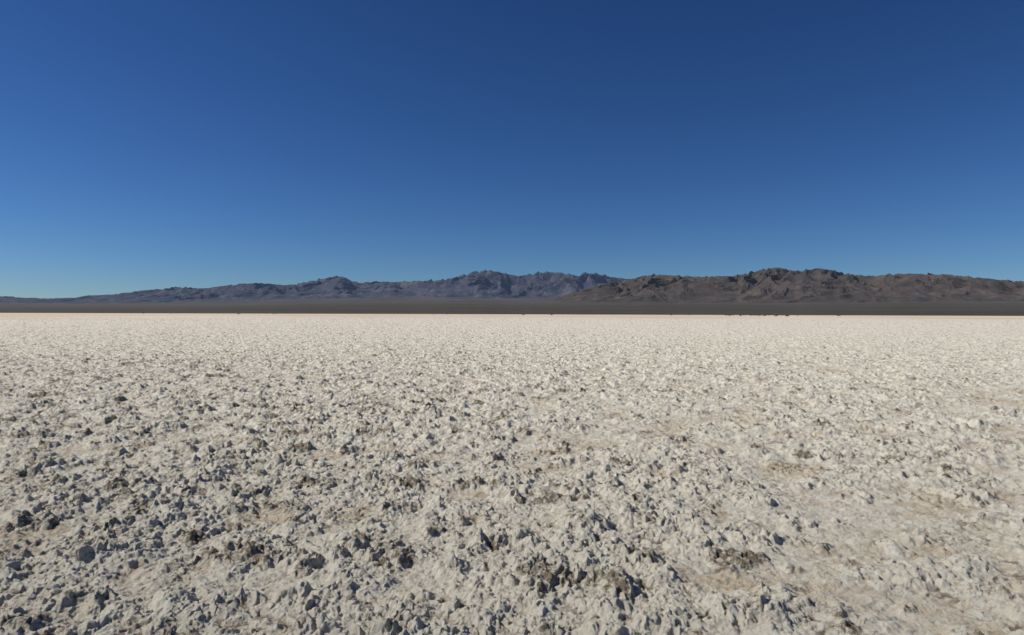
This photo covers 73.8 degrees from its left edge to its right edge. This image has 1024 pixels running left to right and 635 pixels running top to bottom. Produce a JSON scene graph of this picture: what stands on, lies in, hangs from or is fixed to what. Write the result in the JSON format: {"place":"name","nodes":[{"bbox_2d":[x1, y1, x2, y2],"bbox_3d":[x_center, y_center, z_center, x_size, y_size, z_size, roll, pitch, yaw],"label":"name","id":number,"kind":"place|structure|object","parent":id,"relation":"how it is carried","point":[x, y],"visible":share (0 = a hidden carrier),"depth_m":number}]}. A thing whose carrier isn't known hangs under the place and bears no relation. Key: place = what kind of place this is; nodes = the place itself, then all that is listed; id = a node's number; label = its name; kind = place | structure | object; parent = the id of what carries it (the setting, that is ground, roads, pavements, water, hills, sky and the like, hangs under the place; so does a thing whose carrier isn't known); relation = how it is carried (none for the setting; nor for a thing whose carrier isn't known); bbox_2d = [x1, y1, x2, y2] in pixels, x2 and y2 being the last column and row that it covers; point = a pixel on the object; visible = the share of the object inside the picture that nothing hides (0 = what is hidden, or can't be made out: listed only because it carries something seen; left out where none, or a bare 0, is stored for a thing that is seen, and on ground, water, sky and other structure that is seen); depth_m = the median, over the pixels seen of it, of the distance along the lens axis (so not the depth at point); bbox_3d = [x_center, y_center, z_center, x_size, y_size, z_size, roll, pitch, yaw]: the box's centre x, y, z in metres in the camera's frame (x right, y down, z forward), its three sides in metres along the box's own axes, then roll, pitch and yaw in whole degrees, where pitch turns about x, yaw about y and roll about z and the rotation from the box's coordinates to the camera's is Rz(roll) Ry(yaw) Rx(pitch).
{"place":"outdoors","nodes":[
{"label":"outdoors","id":0,"kind":"place"},
{"bbox_2d":[0,269,627,303],"bbox_3d":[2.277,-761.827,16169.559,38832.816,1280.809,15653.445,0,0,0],"label":"mountain range","id":1,"kind":"structure","parent":0,"point":[490,284],"depth_m":16858.43},
{"bbox_2d":[0,313,1023,634],"bbox_3d":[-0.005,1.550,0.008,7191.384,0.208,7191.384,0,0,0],"label":"salt flat","id":2,"kind":"structure","parent":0,"point":[188,473],"depth_m":6.67},
{"bbox_2d":[143,313,840,315],"bbox_3d":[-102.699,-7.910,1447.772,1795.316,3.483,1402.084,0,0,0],"label":"desert shrubs","id":3,"kind":"object","parent":2,"relation":"on","point":[671,314],"visible":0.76,"depth_m":1054.27},
{"bbox_2d":[0,297,1023,315],"bbox_3d":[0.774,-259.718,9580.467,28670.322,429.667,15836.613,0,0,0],"label":"alluvial plain","id":4,"kind":"structure","parent":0,"point":[429,305],"depth_m":4792.02},
{"bbox_2d":[0,0,1023,298],"label":"sky","id":5,"kind":"structure","parent":0,"point":[145,144]},
{"bbox_2d":[548,267,1023,302],"bbox_3d":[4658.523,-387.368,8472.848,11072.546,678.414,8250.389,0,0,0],"label":"mountain range","id":6,"kind":"structure","parent":0,"point":[775,285],"depth_m":8370.45}
]}

